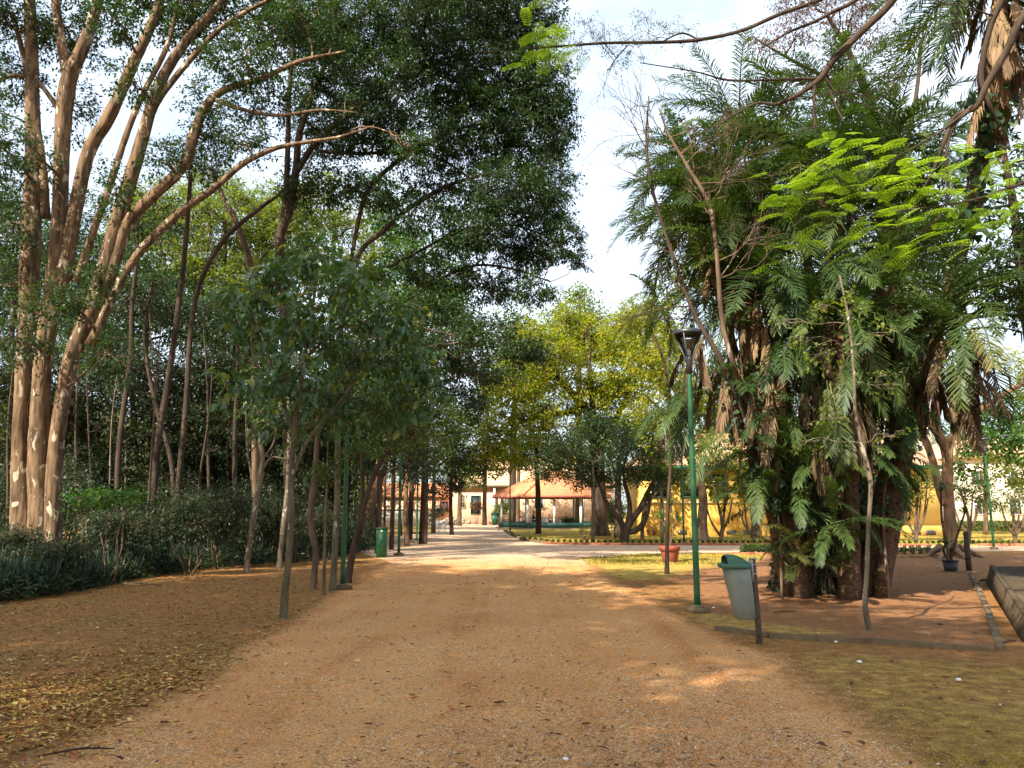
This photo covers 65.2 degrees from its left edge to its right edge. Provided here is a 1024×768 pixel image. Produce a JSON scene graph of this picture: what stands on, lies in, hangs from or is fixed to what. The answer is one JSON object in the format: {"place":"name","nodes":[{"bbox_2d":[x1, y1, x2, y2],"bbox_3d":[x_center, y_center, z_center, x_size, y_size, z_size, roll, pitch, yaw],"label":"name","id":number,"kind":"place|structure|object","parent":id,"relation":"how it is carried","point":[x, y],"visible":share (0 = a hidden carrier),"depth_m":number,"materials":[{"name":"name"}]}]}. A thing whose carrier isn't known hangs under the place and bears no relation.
{"place":"outdoors","nodes":[
{"label":"outdoors","id":0,"kind":"place"},
{"bbox_2d":[0,525,1023,767],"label":"ground","id":1,"kind":"structure","parent":0,"point":[874,654],"depth_m":8.97,"materials":[{"name":"brown soil"}]},
{"bbox_2d":[0,521,57,557],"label":"understory shrub","id":2,"kind":"object","parent":1,"relation":"on","point":[21,536],"visible":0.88,"depth_m":17.04,"materials":[{"name":"green plant"}]},
{"bbox_2d":[1,537,105,571],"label":"understory shrub","id":3,"kind":"object","parent":1,"relation":"on","point":[67,553],"visible":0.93,"depth_m":15.97,"materials":[{"name":"green plant"}]},
{"bbox_2d":[0,332,136,528],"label":"tree","id":4,"kind":"object","parent":1,"relation":"on","point":[5,389],"visible":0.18,"depth_m":30.15,"materials":[{"name":"green plant"}]},
{"bbox_2d":[52,319,104,543],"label":"young tree","id":5,"kind":"object","parent":1,"relation":"on","point":[76,450],"visible":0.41,"depth_m":24.05,"materials":[{"name":"green plant"}]},
{"bbox_2d":[0,177,165,391],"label":"tree","id":6,"kind":"object","parent":1,"relation":"on","point":[5,313],"visible":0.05,"depth_m":48.94,"materials":[{"name":"green plant"}]},
{"bbox_2d":[0,167,207,442],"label":"tree","id":7,"kind":"object","parent":1,"relation":"on","point":[97,244],"visible":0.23,"depth_m":38.83,"materials":[{"name":"green plant"}]},
{"bbox_2d":[57,483,159,585],"bbox_3d":[-8.723,3.258,17.237,1.992,2.239,2.098,-5,-10,30],"label":"umbrella shrub","id":8,"kind":"object","parent":1,"relation":"on","point":[124,497],"visible":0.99,"depth_m":17.20,"materials":[{"name":"green plant"}]},
{"bbox_2d":[71,504,168,557],"bbox_3d":[-9.322,3.749,19.155,2.312,1.854,2.164,4,-10,-23],"label":"understory shrub","id":9,"kind":"object","parent":1,"relation":"on","point":[132,523],"visible":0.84,"depth_m":18.85,"materials":[{"name":"green plant"}]},
{"bbox_2d":[104,201,164,512],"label":"tree","id":10,"kind":"object","parent":1,"relation":"on","point":[138,225],"visible":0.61,"depth_m":26.73,"materials":[{"name":"green plant"}]},
{"bbox_2d":[59,325,224,520],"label":"tree","id":11,"kind":"object","parent":1,"relation":"on","point":[138,431],"visible":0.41,"depth_m":31.07,"materials":[{"name":"green plant"}]},
{"bbox_2d":[123,260,176,526],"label":"tree","id":12,"kind":"object","parent":1,"relation":"on","point":[151,290],"visible":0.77,"depth_m":27.61,"materials":[{"name":"green plant"}]},
{"bbox_2d":[129,298,182,541],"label":"young tree","id":13,"kind":"object","parent":1,"relation":"on","point":[166,316],"visible":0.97,"depth_m":24.34,"materials":[{"name":"green plant"}]},
{"bbox_2d":[37,197,280,473],"bbox_3d":[-15.833,-0.898,36.205,10.820,16.502,6.162,0,-9,0],"label":"tree","id":14,"kind":"object","parent":1,"relation":"on","point":[183,322],"visible":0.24,"depth_m":36.09,"materials":[{"name":"green plant"}]},
{"bbox_2d":[0,358,358,523],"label":"tree","id":15,"kind":"object","parent":1,"relation":"on","point":[97,402],"visible":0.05,"depth_m":39.64,"materials":[{"name":"green plant"}]},
{"bbox_2d":[137,135,227,542],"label":"tree","id":16,"kind":"object","parent":1,"relation":"on","point":[162,416],"visible":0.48,"depth_m":25.66,"materials":[{"name":"green plant"}]},
{"bbox_2d":[0,529,372,601],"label":"snake plants","id":17,"kind":"object","parent":1,"relation":"on","point":[12,568],"visible":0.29,"depth_m":16.87,"materials":[{"name":"green plant"}]},
{"bbox_2d":[0,525,375,601],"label":"undergrowth","id":18,"kind":"object","parent":1,"relation":"on","point":[27,591],"visible":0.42,"depth_m":19.37,"materials":[{"name":"green plant"}]},
{"bbox_2d":[0,440,376,565],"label":"brushwood","id":19,"kind":"object","parent":1,"relation":"on","point":[72,515],"visible":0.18,"depth_m":23.69,"materials":[{"name":"green plant"}]},
{"bbox_2d":[145,488,237,575],"bbox_3d":[-7.839,3.642,19.682,2.120,2.223,2.181,0,-9,0],"label":"understory shrub","id":20,"kind":"object","parent":1,"relation":"on","point":[192,519],"visible":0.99,"depth_m":19.49,"materials":[{"name":"green plant"}]},
{"bbox_2d":[178,294,227,487],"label":"young tree","id":21,"kind":"object","parent":1,"relation":"on","point":[207,395],"visible":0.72,"depth_m":31.29,"materials":[{"name":"green plant"}]},
{"bbox_2d":[133,331,282,525],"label":"tree","id":22,"kind":"object","parent":1,"relation":"on","point":[216,471],"visible":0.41,"depth_m":33.08,"materials":[{"name":"green plant"}]},
{"bbox_2d":[188,324,233,499],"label":"young tree","id":23,"kind":"object","parent":1,"relation":"on","point":[224,347],"visible":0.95,"depth_m":28.15,"materials":[{"name":"green plant"}]},
{"bbox_2d":[0,0,437,548],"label":"peeling bark tree","id":24,"kind":"object","parent":1,"relation":"on","point":[37,462],"visible":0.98,"depth_m":21.92,"materials":[{"name":"brown plant"}]},
{"bbox_2d":[181,477,261,568],"bbox_3d":[-7.937,3.790,21.704,2.051,2.574,2.170,0,-9,0],"label":"understory shrub","id":25,"kind":"object","parent":1,"relation":"on","point":[238,516],"visible":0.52,"depth_m":21.62,"materials":[{"name":"green plant"}]},
{"bbox_2d":[108,174,342,444],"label":"tree","id":26,"kind":"object","parent":1,"relation":"on","point":[258,237],"visible":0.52,"depth_m":44.77,"materials":[{"name":"green plant"}]},
{"bbox_2d":[192,278,259,528],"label":"tree","id":27,"kind":"object","parent":1,"relation":"on","point":[234,449],"visible":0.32,"depth_m":29.42,"materials":[{"name":"green plant"}]},
{"bbox_2d":[194,144,260,532],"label":"tree","id":28,"kind":"object","parent":1,"relation":"on","point":[255,451],"visible":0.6,"depth_m":27.81,"materials":[{"name":"green plant"}]},
{"bbox_2d":[86,160,395,324],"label":"tree","id":29,"kind":"object","parent":1,"relation":"on","point":[238,179],"visible":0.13,"depth_m":53.73,"materials":[{"name":"green plant"}]},
{"bbox_2d":[170,147,328,539],"bbox_3d":[-8.593,-1.322,26.734,4.469,14.400,1.646,4,-10,-24],"label":"tree","id":30,"kind":"object","parent":1,"relation":"on","point":[219,245],"visible":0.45,"depth_m":26.61,"materials":[{"name":"green plant"}]},
{"bbox_2d":[233,366,303,573],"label":"broad leaved sapling","id":31,"kind":"object","parent":1,"relation":"on","point":[262,466],"visible":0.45,"depth_m":20.48,"materials":[{"name":"green plant"}]},
{"bbox_2d":[231,485,305,556],"bbox_3d":[-7.481,4.325,24.595,2.531,2.422,2.399,0,-9,0],"label":"understory shrub","id":32,"kind":"object","parent":1,"relation":"on","point":[268,517],"visible":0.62,"depth_m":24.29,"materials":[{"name":"green plant"}]},
{"bbox_2d":[212,338,334,527],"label":"tree","id":33,"kind":"object","parent":1,"relation":"on","point":[308,455],"visible":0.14,"depth_m":34.79,"materials":[{"name":"green plant"}]},
{"bbox_2d":[139,281,437,484],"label":"tree","id":34,"kind":"object","parent":1,"relation":"on","point":[295,315],"depth_m":46.05,"materials":[{"name":"green plant"}]},
{"bbox_2d":[260,332,330,568],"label":"tree","id":35,"kind":"object","parent":1,"relation":"on","point":[284,518],"visible":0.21,"depth_m":21.92,"materials":[{"name":"green plant"}]},
{"bbox_2d":[274,358,354,588],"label":"tree","id":36,"kind":"object","parent":1,"relation":"on","point":[314,544],"visible":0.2,"depth_m":16.37,"materials":[{"name":"green plant"}]},
{"bbox_2d":[293,501,347,564],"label":"understory shrub","id":37,"kind":"object","parent":1,"relation":"on","point":[319,526],"visible":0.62,"depth_m":23.44,"materials":[{"name":"green plant"}]},
{"bbox_2d":[201,221,456,618],"bbox_3d":[-2.951,0.450,12.236,4.115,6.402,2.733,0,-9,0],"label":"broad leaved sapling","id":38,"kind":"object","parent":1,"relation":"on","point":[304,331],"visible":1,"depth_m":12.42,"materials":[{"name":"green plant"}]},
{"bbox_2d":[0,564,665,767],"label":"fallen leaves","id":39,"kind":"object","parent":1,"relation":"on","point":[19,730],"visible":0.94,"depth_m":7.30,"materials":[{"name":"brown plant"}]},
{"bbox_2d":[280,349,391,532],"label":"tree","id":40,"kind":"object","parent":1,"relation":"on","point":[352,484],"visible":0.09,"depth_m":37.40,"materials":[{"name":"green plant"}]},
{"bbox_2d":[299,429,392,594],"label":"broad leaved sapling","id":41,"kind":"object","parent":1,"relation":"on","point":[324,474],"visible":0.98,"depth_m":15.27,"materials":[{"name":"green plant"}]},
{"bbox_2d":[336,371,355,589],"bbox_3d":[-3.433,1.918,16.547,0.472,4.576,0.472,4,-10,-23],"label":"street lamp","id":42,"kind":"object","parent":1,"relation":"on","point":[342,585],"visible":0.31,"depth_m":16.37,"materials":[{"name":"green metal"}]},
{"bbox_2d":[304,333,392,590],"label":"tree","id":43,"kind":"object","parent":1,"relation":"on","point":[333,571],"visible":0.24,"depth_m":16.13,"materials":[{"name":"green plant"}]},
{"bbox_2d":[278,164,428,511],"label":"tree","id":44,"kind":"object","parent":1,"relation":"on","point":[338,220],"visible":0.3,"depth_m":47.20,"materials":[{"name":"green plant"}]},
{"bbox_2d":[339,355,448,582],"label":"tree","id":45,"kind":"object","parent":1,"relation":"on","point":[364,499],"visible":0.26,"depth_m":17.89,"materials":[{"name":"green plant"}]},
{"bbox_2d":[376,483,448,520],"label":"peach annexe","id":46,"kind":"structure","parent":1,"relation":"on","point":[388,502],"depth_m":91.01,"materials":[{"name":"paint"}]},
{"bbox_2d":[251,0,595,562],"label":"canopy tree","id":47,"kind":"object","parent":1,"relation":"on","point":[533,103],"visible":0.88,"depth_m":25.79,"materials":[{"name":"green plant"}]},
{"bbox_2d":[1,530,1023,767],"bbox_3d":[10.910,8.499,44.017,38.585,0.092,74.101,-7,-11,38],"label":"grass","id":48,"kind":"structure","parent":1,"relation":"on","point":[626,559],"depth_m":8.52,"materials":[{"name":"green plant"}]},
{"bbox_2d":[446,458,614,523],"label":"peach house","id":49,"kind":"structure","parent":1,"relation":"on","point":[564,506],"depth_m":88.98,"materials":[{"name":"paint"}]},
{"bbox_2d":[673,328,710,613],"bbox_3d":[2.917,1.351,12.925,0.472,4.576,0.472,0,-9,0],"label":"street lamp","id":50,"kind":"object","parent":1,"relation":"on","point":[690,347],"visible":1,"depth_m":12.93,"materials":[{"name":"green metal"}]},
{"bbox_2d":[543,542,931,545],"bbox_3d":[9.969,7.295,36.132,17.278,0.236,1.235,-1,-9,8],"label":"brick edging","id":51,"kind":"object","parent":1,"relation":"on","point":[588,543],"visible":0.34,"depth_m":36.08,"materials":[{"name":"red brick"}]},
{"bbox_2d":[717,554,762,644],"bbox_3d":[2.783,2.667,9.760,0.492,1.155,0.374,0,-9,0],"label":"litter bin","id":52,"kind":"object","parent":1,"relation":"on","point":[740,577],"visible":0.99,"depth_m":9.66,"materials":[{"name":"grey plastic"}]},
{"bbox_2d":[502,0,1023,273],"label":"feathery tree","id":53,"kind":"object","parent":1,"relation":"on","point":[957,117],"visible":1,"depth_m":8.48,"materials":[{"name":"green plant"}]},
{"bbox_2d":[736,0,921,553],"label":"red podded tree","id":54,"kind":"object","parent":1,"relation":"on","point":[859,12],"visible":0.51,"depth_m":32.37,"materials":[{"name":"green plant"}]},
{"bbox_2d":[715,625,995,651],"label":"kerb","id":55,"kind":"structure","parent":1,"relation":"on","point":[875,641],"depth_m":9.72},
{"bbox_2d":[927,92,1023,340],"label":"dark leafed tree","id":56,"kind":"object","parent":1,"relation":"on","point":[1017,225],"visible":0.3,"depth_m":19.88,"materials":[{"name":"green plant"}]},
{"bbox_2d":[969,571,1004,650],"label":"kerb","id":57,"kind":"structure","parent":1,"relation":"on","point":[997,637],"depth_m":11.54,"materials":[{"name":"grey concrete"}]},
{"bbox_2d":[986,565,1023,641],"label":"concrete platform","id":58,"kind":"structure","parent":1,"relation":"on","point":[1005,584],"depth_m":13.67,"materials":[{"name":"grey concrete"}]},
{"bbox_2d":[0,0,1023,512],"label":"sky","id":59,"kind":"structure","parent":0,"point":[599,198],"materials":[{"name":"white"}]},
{"bbox_2d":[3,524,1023,767],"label":"gravel path","id":60,"kind":"structure","parent":0,"point":[436,559],"depth_m":7.54,"materials":[{"name":"brown gravel"}]},
{"bbox_2d":[324,387,447,553],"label":"tree","id":61,"kind":"object","parent":60,"relation":"on","point":[408,467],"visible":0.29,"depth_m":29.53,"materials":[{"name":"green plant"}]},
{"bbox_2d":[318,167,492,543],"bbox_3d":[-5.070,-1.635,38.217,8.650,18.579,5.081,0,-9,0],"label":"tree","id":62,"kind":"object","parent":60,"relation":"on","point":[379,223],"visible":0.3,"depth_m":38.30,"materials":[{"name":"green plant"}]},
{"bbox_2d":[371,402,442,549],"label":"tree","id":63,"kind":"object","parent":60,"relation":"on","point":[392,519],"visible":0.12,"depth_m":32.61,"materials":[{"name":"green plant"}]},
{"bbox_2d":[390,422,454,545],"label":"tree","id":64,"kind":"object","parent":60,"relation":"on","point":[406,522],"visible":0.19,"depth_m":35.48,"materials":[{"name":"brown plant"}]},
{"bbox_2d":[359,322,500,539],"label":"tree","id":65,"kind":"object","parent":60,"relation":"on","point":[454,391],"visible":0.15,"depth_m":44.06,"materials":[{"name":"green plant"}]},
{"bbox_2d":[404,387,481,543],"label":"tree","id":66,"kind":"object","parent":60,"relation":"on","point":[459,422],"visible":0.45,"depth_m":37.54,"materials":[{"name":"green plant"}]},
{"bbox_2d":[419,382,492,534],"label":"tree","id":67,"kind":"object","parent":60,"relation":"on","point":[453,486],"visible":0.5,"depth_m":51.39,"materials":[{"name":"green plant"}]},
{"bbox_2d":[431,433,484,525],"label":"tree","id":68,"kind":"object","parent":60,"relation":"on","point":[459,505],"visible":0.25,"depth_m":78.75,"materials":[{"name":"green plant"}]},
{"bbox_2d":[457,438,507,524],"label":"tree","id":69,"kind":"object","parent":60,"relation":"on","point":[484,502],"visible":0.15,"depth_m":82.76,"materials":[{"name":"green plant"}]},
{"bbox_2d":[66,514,1023,579],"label":"lawn","id":70,"kind":"structure","parent":0,"point":[632,572],"depth_m":39.19,"materials":[{"name":"green plant"}]},
{"bbox_2d":[0,357,1005,528],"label":"distant woodland","id":71,"kind":"object","parent":70,"relation":"on","point":[358,486],"visible":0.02,"depth_m":69.87,"materials":[{"name":"green plant"}]},
{"bbox_2d":[453,302,562,521],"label":"tall background tree","id":72,"kind":"object","parent":70,"relation":"on","point":[513,482],"visible":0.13,"depth_m":72.86,"materials":[{"name":"green plant"}]},
{"bbox_2d":[509,403,560,533],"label":"slender lawn tree","id":73,"kind":"object","parent":70,"relation":"on","point":[538,525],"visible":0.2,"depth_m":53.58,"materials":[{"name":"green plant"}]},
{"bbox_2d":[492,469,611,528],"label":"pavilion","id":74,"kind":"structure","parent":70,"relation":"on","point":[523,490],"depth_m":65.91,"materials":[{"name":"tile"}]},
{"bbox_2d":[467,300,663,535],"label":"yellow green tree","id":75,"kind":"object","parent":70,"relation":"on","point":[597,391],"visible":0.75,"depth_m":49.38,"materials":[{"name":"green plant"}]},
{"bbox_2d":[569,452,613,539],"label":"slender lawn tree","id":76,"kind":"object","parent":70,"relation":"on","point":[593,462],"visible":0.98,"depth_m":39.80,"materials":[{"name":"green plant"}]},
{"bbox_2d":[516,405,684,541],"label":"spreading low tree","id":77,"kind":"object","parent":70,"relation":"on","point":[631,517],"visible":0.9,"depth_m":40.47,"materials":[{"name":"green plant"}]},
{"bbox_2d":[541,277,685,520],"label":"tall background tree","id":78,"kind":"object","parent":70,"relation":"on","point":[572,299],"visible":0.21,"depth_m":83.91,"materials":[{"name":"green plant"}]},
{"bbox_2d":[594,412,656,537],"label":"slender lawn tree","id":79,"kind":"object","parent":70,"relation":"on","point":[618,510],"visible":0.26,"depth_m":45.63,"materials":[{"name":"green plant"}]},
{"bbox_2d":[629,320,694,573],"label":"tall thin tree","id":80,"kind":"object","parent":70,"relation":"on","point":[666,570],"visible":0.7,"depth_m":20.47,"materials":[{"name":"green plant"}]},
{"bbox_2d":[599,294,748,540],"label":"yellow green tree","id":81,"kind":"object","parent":70,"relation":"on","point":[649,359],"visible":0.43,"depth_m":41.59,"materials":[{"name":"green plant"}]},
{"bbox_2d":[684,453,745,540],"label":"lawn tree","id":82,"kind":"object","parent":70,"relation":"on","point":[721,532],"visible":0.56,"depth_m":41.54,"materials":[{"name":"green plant"}]},
{"bbox_2d":[673,341,797,433],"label":"background tree","id":83,"kind":"object","parent":70,"relation":"on","point":[710,372],"visible":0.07,"depth_m":68.33,"materials":[{"name":"green plant"}]},
{"bbox_2d":[725,469,764,541],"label":"lawn tree","id":84,"kind":"object","parent":70,"relation":"on","point":[746,526],"visible":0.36,"depth_m":39.44,"materials":[{"name":"green plant"}]},
{"bbox_2d":[511,533,1023,543],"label":"edging seedlings","id":85,"kind":"object","parent":70,"relation":"on","point":[759,541],"visible":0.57,"depth_m":37.75,"materials":[{"name":"green plant"}]},
{"bbox_2d":[625,434,942,535],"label":"yellow building","id":86,"kind":"structure","parent":70,"relation":"on","point":[932,525],"depth_m":49.39,"materials":[{"name":"paint"}]},
{"bbox_2d":[905,467,935,539],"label":"lawn tree","id":87,"kind":"object","parent":70,"relation":"on","point":[917,518],"visible":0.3,"depth_m":41.38,"materials":[{"name":"green plant"}]},
{"bbox_2d":[925,466,1005,543],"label":"lawn tree","id":88,"kind":"object","parent":70,"relation":"on","point":[965,491],"visible":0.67,"depth_m":37.50,"materials":[{"name":"green plant"}]},
{"bbox_2d":[920,439,1023,525],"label":"pale house","id":89,"kind":"structure","parent":70,"relation":"on","point":[997,515],"depth_m":77.32,"materials":[{"name":"paint"}]},
{"bbox_2d":[932,388,1023,534],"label":"background tree","id":90,"kind":"object","parent":70,"relation":"on","point":[1011,444],"visible":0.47,"depth_m":51.11,"materials":[{"name":"green plant"}]},
{"bbox_2d":[966,351,1023,493],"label":"background tree","id":91,"kind":"object","parent":70,"relation":"on","point":[1010,480],"visible":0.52,"depth_m":58.78,"materials":[{"name":"green plant"}]},
{"bbox_2d":[977,479,1023,543],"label":"lawn tree","id":92,"kind":"object","parent":70,"relation":"on","point":[1017,528],"visible":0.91,"depth_m":37.40,"materials":[{"name":"green plant"}]},
{"bbox_2d":[678,556,1023,647],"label":"dirt bed","id":93,"kind":"object","parent":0,"point":[923,600],"visible":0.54,"depth_m":13.31,"materials":[{"name":"brown soil"}]},
{"bbox_2d":[30,533,993,767],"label":"scattered leaves","id":94,"kind":"object","parent":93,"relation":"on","point":[663,761],"visible":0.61,"depth_m":6.54,"materials":[{"name":"brown plant"}]},
{"bbox_2d":[577,47,792,596],"bbox_3d":[3.000,-1.184,15.342,4.422,10.542,2.129,6,-11,-32],"label":"bare tree","id":95,"kind":"object","parent":93,"relation":"on","point":[713,347],"visible":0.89,"depth_m":14.86,"materials":[{"name":"brown plant"}]},
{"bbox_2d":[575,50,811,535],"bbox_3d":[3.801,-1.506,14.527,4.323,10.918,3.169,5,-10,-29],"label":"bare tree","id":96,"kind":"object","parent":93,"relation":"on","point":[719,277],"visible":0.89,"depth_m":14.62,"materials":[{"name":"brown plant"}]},
{"bbox_2d":[604,0,1023,599],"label":"palm clump","id":97,"kind":"object","parent":93,"relation":"on","point":[824,538],"visible":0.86,"depth_m":15.01,"materials":[{"name":"green plant"}]},
{"bbox_2d":[712,348,816,598],"bbox_3d":[4.638,1.613,14.617,1.886,4.542,0.896,1,-9,-9],"label":"climbing vine","id":98,"kind":"object","parent":97,"relation":"attached to","point":[752,469],"visible":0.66,"depth_m":14.59,"materials":[{"name":"green plant"}]},
{"bbox_2d":[863,270,938,597],"bbox_3d":[7.378,0.807,15.215,2.107,6.321,1.117,5,-10,-28],"label":"climbing vine","id":99,"kind":"object","parent":97,"relation":"attached to","point":[884,482],"visible":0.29,"depth_m":14.91,"materials":[{"name":"green plant"}]},
{"bbox_2d":[898,83,1021,506],"bbox_3d":[7.952,-0.589,14.486,1.727,8.899,3.241,5,-10,-28],"label":"climbing vine","id":100,"kind":"object","parent":97,"relation":"attached to","point":[988,134],"visible":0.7,"depth_m":14.31,"materials":[{"name":"teal plant"}]},
{"bbox_2d":[652,61,982,546],"bbox_3d":[8.287,-1.855,22.596,9.006,14.170,4.936,0,-9,0],"label":"leafy backing tree","id":101,"kind":"object","parent":93,"relation":"on","point":[875,466],"visible":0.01,"depth_m":22.56,"materials":[{"name":"green plant"}]},
{"bbox_2d":[768,275,917,630],"bbox_3d":[4.667,0.885,10.953,2.062,5.060,1.631,0,-9,0],"label":"pale sapling","id":102,"kind":"object","parent":93,"relation":"on","point":[867,621],"visible":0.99,"depth_m":11.04,"materials":[{"name":"green plant"}]},
{"bbox_2d":[941,559,958,570],"bbox_3d":[11.454,4.744,20.894,0.410,0.300,0.406,0,-9,0],"label":"plant pot","id":103,"kind":"object","parent":93,"relation":"on","point":[950,565],"visible":0.79,"depth_m":20.76,"materials":[{"name":"black plastic"}]},
{"bbox_2d":[927,480,974,559],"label":"spiky plant","id":104,"kind":"object","parent":103,"relation":"in","point":[964,508],"visible":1,"depth_m":20.37,"materials":[{"name":"green plant"}]},
{"bbox_2d":[921,336,1023,560],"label":"forked tree","id":105,"kind":"object","parent":93,"relation":"on","point":[949,514],"visible":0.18,"depth_m":28.71,"materials":[{"name":"brown plant"}]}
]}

